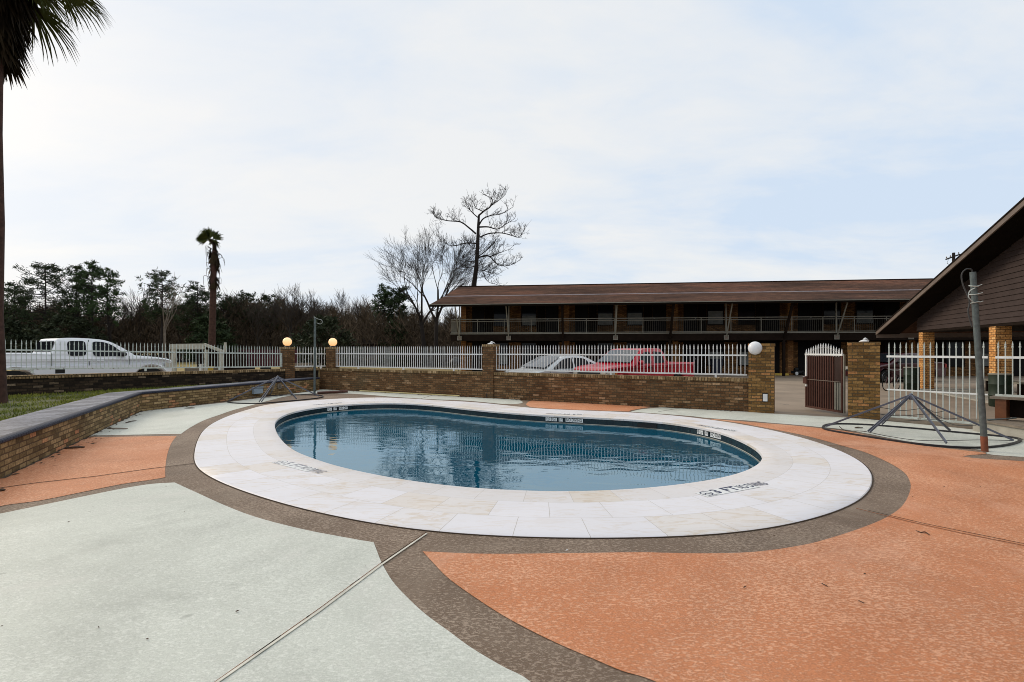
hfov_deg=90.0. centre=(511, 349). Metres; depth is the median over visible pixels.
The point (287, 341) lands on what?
globe lamp
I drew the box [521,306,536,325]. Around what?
window
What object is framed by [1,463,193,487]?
slab joint
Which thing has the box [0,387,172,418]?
lawn
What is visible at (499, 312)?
window
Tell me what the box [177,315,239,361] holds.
evergreen tree
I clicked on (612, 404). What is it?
wall foot dirt
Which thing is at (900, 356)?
iron fence
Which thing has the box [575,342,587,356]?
door
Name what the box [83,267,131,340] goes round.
pine tree
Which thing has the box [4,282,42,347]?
pine tree
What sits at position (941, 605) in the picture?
terracotta paving
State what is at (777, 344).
door
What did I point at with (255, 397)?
leaf litter
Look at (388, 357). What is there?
evergreen tree
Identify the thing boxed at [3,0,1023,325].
sky
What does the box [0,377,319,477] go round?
planter wall
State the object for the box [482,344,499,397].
brick pillar
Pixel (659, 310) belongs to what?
door
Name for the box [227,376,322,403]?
parasol frame
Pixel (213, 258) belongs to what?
fan palm
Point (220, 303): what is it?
pine tree
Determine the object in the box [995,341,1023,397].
iron fence
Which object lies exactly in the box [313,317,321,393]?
steel pole
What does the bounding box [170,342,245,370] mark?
field shed
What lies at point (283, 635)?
slab joint
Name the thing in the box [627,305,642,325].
window
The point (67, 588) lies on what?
mint paving
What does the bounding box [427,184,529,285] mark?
bare tall tree
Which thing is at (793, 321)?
motel building
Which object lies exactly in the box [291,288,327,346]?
bare tree
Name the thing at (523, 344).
window
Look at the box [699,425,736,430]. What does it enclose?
depth marker
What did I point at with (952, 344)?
window
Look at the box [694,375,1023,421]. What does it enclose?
parking lot
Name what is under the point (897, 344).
door
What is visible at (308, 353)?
iron fence
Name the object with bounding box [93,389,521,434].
mint paving
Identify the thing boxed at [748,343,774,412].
brick pillar
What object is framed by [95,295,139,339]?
bare tree
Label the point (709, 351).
window
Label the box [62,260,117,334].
pine tree
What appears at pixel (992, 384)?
waste barrel
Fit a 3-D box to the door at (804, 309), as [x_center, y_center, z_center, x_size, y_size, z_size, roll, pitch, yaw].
[18.389,-2.095,32.099,0.850,2.050,0.034,0,0,7]
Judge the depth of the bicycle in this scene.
19.86 m
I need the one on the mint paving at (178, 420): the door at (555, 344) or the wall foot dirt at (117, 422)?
the wall foot dirt at (117, 422)
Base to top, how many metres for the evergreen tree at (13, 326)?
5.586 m
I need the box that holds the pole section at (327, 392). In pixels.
[317,390,347,393]
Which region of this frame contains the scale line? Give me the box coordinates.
[275,408,759,461]
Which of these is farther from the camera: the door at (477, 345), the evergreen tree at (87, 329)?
the evergreen tree at (87, 329)
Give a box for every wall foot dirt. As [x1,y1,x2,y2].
[2,435,90,477]
[92,412,138,434]
[462,396,729,410]
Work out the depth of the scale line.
12.27 m
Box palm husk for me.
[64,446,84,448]
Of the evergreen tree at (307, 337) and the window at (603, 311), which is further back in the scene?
the evergreen tree at (307, 337)
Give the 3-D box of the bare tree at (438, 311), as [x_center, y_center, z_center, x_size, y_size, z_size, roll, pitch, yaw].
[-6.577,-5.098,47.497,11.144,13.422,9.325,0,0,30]
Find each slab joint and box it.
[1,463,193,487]
[215,533,427,681]
[856,508,1023,545]
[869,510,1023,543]
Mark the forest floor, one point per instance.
(442, 364)
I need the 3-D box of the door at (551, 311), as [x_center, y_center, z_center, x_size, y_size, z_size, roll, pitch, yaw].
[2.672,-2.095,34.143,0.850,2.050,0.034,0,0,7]
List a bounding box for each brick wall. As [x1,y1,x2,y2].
[7,368,318,395]
[319,368,748,411]
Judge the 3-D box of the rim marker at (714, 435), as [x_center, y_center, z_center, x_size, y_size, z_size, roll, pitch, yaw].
[3.886,1.658,10.100,0.010,0.094,0.920,0,0,-16]
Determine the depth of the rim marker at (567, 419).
12.13 m
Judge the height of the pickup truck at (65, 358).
1.964 m
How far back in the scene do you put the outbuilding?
54.00 m
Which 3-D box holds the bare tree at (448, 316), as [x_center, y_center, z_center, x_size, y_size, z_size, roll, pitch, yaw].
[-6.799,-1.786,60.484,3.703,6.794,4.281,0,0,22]
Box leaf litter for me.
[1,390,997,638]
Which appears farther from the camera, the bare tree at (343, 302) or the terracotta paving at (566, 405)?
the bare tree at (343, 302)
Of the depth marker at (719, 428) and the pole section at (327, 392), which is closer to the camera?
the depth marker at (719, 428)
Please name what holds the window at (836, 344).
in the motel building at (793, 321)
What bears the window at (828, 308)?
in the motel building at (793, 321)
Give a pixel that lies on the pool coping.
(804, 479)
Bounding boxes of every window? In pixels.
[493,306,507,325]
[493,342,508,364]
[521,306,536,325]
[521,342,536,364]
[597,305,612,325]
[597,342,612,360]
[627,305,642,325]
[627,342,642,347]
[707,304,723,324]
[707,342,723,365]
[738,303,755,324]
[738,342,750,365]
[823,302,840,323]
[823,342,840,353]
[855,302,873,323]
[945,342,964,366]
[981,342,988,366]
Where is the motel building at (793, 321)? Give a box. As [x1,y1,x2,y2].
[429,278,1023,375]
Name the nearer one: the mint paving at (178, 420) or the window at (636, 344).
the mint paving at (178, 420)
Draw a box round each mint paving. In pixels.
[0,482,529,681]
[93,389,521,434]
[631,407,1023,456]
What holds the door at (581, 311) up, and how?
in the motel building at (793, 321)
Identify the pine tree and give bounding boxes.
[4,262,94,333]
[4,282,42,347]
[46,263,102,337]
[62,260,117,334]
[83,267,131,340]
[135,267,189,357]
[172,280,221,335]
[202,291,241,348]
[228,289,261,349]
[251,293,284,349]
[369,283,403,324]
[378,285,414,363]
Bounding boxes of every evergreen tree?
[4,318,46,352]
[12,312,115,352]
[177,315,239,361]
[290,314,364,367]
[377,317,412,364]
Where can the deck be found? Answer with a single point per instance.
(422, 582)
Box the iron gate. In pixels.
[803,343,845,412]
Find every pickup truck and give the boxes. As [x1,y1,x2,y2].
[6,338,171,374]
[573,348,694,376]
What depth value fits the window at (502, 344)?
34.55 m
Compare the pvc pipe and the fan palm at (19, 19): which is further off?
the pvc pipe
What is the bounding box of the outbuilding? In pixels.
[352,339,387,364]
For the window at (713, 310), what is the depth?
32.78 m
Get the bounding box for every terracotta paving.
[0,436,175,505]
[423,419,1023,681]
[526,400,646,410]
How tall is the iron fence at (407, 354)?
0.890 m
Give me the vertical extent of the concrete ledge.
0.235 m
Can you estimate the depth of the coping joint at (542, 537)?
4.57 m
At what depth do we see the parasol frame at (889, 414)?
9.47 m
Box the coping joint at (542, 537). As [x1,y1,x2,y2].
[193,417,873,538]
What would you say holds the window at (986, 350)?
in the motel building at (793, 321)
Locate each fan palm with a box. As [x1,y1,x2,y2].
[0,0,113,403]
[195,227,224,346]
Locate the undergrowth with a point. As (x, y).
(126, 334)
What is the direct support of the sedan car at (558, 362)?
on the parking lot
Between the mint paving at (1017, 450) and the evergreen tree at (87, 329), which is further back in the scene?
the evergreen tree at (87, 329)
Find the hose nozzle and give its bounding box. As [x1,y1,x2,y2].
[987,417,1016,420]
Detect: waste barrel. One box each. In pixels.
[903,367,920,389]
[988,373,1013,406]
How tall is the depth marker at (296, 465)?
0.005 m
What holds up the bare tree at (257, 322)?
on the forest floor
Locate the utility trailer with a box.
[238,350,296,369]
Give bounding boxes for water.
[276,409,759,490]
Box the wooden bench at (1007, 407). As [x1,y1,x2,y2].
[990,395,1023,419]
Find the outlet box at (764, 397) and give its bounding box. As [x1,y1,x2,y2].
[762,393,767,401]
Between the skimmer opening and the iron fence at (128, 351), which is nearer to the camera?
the skimmer opening
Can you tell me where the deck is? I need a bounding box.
[0,390,1023,681]
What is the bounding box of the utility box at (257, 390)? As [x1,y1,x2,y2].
[252,386,263,393]
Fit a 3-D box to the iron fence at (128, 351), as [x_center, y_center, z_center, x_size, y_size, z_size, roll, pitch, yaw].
[-10.984,0.204,15.999,0.056,0.976,8.166,0,0,34]
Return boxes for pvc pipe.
[359,390,459,395]
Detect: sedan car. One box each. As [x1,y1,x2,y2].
[508,355,596,373]
[846,353,946,381]
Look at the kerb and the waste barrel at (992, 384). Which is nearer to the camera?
the kerb
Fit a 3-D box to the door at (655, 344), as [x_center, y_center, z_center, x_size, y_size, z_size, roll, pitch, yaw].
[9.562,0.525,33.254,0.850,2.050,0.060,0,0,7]
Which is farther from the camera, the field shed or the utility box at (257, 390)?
the field shed
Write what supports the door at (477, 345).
in the motel building at (793, 321)
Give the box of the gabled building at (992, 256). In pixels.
[875,197,1023,402]
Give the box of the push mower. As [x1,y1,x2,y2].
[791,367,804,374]
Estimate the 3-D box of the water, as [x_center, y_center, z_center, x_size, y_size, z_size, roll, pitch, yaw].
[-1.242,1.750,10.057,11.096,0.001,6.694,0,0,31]
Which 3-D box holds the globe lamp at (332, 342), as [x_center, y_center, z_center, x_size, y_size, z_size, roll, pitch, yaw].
[-7.152,-0.292,20.433,0.330,0.365,0.330,0,0,0]
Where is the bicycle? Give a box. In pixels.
[882,369,901,390]
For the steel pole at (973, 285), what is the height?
2.870 m
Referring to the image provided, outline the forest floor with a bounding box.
[137,355,459,367]
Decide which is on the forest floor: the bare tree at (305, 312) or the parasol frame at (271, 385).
the bare tree at (305, 312)
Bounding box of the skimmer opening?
[636,422,656,428]
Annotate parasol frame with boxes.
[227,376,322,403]
[822,393,1021,448]
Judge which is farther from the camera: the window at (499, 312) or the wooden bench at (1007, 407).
the window at (499, 312)
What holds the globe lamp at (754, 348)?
attached to the brick pillar at (761, 371)
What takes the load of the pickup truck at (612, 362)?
on the parking lot
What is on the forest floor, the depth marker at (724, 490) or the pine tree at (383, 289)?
the pine tree at (383, 289)
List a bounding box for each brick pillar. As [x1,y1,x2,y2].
[279,347,294,378]
[326,347,339,389]
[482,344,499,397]
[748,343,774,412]
[847,342,880,419]
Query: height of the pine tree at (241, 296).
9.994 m
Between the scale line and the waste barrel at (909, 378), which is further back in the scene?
the waste barrel at (909, 378)
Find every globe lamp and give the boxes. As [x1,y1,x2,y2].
[283,337,291,346]
[328,338,336,346]
[748,342,761,354]
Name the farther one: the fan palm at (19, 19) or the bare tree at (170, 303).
the bare tree at (170, 303)
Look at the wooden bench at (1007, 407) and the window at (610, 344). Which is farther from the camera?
the window at (610, 344)
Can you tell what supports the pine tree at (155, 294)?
on the ground at (182, 364)
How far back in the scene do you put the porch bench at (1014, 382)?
17.03 m
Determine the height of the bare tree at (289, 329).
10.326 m
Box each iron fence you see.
[5,340,281,372]
[294,346,325,368]
[336,346,482,370]
[496,344,746,376]
[887,342,987,424]
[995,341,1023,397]
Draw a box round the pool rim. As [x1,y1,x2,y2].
[275,404,761,460]
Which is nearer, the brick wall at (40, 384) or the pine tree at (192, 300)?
the brick wall at (40, 384)
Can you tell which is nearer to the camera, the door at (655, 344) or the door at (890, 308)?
the door at (890, 308)
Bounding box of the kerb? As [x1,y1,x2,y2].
[888,417,972,428]
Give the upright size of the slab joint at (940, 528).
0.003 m
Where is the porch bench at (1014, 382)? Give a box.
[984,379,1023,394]
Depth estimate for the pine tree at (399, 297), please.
57.47 m
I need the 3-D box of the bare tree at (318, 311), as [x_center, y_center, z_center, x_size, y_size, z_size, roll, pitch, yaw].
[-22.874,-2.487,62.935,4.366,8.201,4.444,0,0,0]
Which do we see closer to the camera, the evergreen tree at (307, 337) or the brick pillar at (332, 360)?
the brick pillar at (332, 360)
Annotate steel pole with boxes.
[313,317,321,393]
[961,268,988,451]
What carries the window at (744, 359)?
in the motel building at (793, 321)
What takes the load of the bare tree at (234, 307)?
on the forest floor
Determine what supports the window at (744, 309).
in the motel building at (793, 321)
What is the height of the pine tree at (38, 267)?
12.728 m
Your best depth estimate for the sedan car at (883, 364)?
24.83 m
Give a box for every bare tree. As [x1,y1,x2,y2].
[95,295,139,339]
[98,286,157,355]
[155,273,188,357]
[163,297,205,361]
[207,291,245,340]
[242,298,279,349]
[260,284,308,346]
[289,298,328,349]
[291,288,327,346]
[305,300,337,346]
[329,288,357,322]
[344,295,372,326]
[368,222,505,366]
[376,234,481,365]
[442,307,460,335]
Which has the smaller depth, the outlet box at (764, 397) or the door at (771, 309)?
the outlet box at (764, 397)
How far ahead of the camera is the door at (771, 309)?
32.34 m
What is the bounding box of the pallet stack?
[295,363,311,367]
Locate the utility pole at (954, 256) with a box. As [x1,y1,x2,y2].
[945,252,959,263]
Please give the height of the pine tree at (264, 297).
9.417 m
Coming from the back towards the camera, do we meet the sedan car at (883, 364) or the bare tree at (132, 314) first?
the bare tree at (132, 314)
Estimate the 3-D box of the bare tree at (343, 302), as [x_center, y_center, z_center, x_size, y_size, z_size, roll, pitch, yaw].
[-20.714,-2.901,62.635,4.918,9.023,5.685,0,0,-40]
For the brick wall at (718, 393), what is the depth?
15.45 m
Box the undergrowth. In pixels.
[4,288,460,365]
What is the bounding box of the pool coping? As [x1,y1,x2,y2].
[194,397,871,537]
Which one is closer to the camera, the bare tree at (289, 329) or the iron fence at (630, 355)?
the iron fence at (630, 355)
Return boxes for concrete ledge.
[969,418,1023,439]
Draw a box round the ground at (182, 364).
[6,352,460,370]
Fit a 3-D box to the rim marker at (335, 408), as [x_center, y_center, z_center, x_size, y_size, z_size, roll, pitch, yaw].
[-4.945,1.658,14.526,0.008,0.094,0.920,0,0,42]
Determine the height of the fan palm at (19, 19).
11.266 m
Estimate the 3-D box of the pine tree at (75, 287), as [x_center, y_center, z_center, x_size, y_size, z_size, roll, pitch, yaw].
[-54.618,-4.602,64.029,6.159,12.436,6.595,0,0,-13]
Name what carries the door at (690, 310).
in the motel building at (793, 321)
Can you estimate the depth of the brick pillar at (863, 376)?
11.71 m
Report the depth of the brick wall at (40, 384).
15.23 m
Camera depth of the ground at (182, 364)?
44.29 m
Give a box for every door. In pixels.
[472,306,484,331]
[472,343,484,371]
[546,306,557,331]
[546,342,557,355]
[575,305,587,331]
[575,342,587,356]
[653,304,665,332]
[653,342,665,357]
[684,304,696,332]
[684,342,696,372]
[765,303,779,330]
[765,342,779,372]
[798,303,812,330]
[798,342,812,374]
[884,302,899,322]
[884,342,899,352]
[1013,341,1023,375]
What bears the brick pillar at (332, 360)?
on the deck
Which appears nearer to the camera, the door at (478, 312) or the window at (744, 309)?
the window at (744, 309)
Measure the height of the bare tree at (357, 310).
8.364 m
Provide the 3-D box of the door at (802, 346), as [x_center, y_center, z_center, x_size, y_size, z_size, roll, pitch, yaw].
[18.389,0.525,32.099,0.850,2.050,0.034,0,0,7]
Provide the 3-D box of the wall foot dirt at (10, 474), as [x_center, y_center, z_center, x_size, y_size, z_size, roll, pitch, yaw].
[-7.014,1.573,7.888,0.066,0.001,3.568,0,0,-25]
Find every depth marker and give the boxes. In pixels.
[272,460,325,472]
[696,481,766,496]
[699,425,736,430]
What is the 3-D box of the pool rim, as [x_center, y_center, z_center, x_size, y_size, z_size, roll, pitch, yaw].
[-1.242,1.745,10.057,11.098,0.270,6.696,0,0,31]
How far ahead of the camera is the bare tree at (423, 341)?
49.41 m
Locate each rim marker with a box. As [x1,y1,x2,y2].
[327,406,347,410]
[546,417,582,422]
[697,429,720,438]
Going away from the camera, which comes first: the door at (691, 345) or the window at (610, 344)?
the door at (691, 345)
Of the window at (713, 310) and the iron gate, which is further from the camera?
the window at (713, 310)
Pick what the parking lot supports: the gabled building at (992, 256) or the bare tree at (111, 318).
the gabled building at (992, 256)

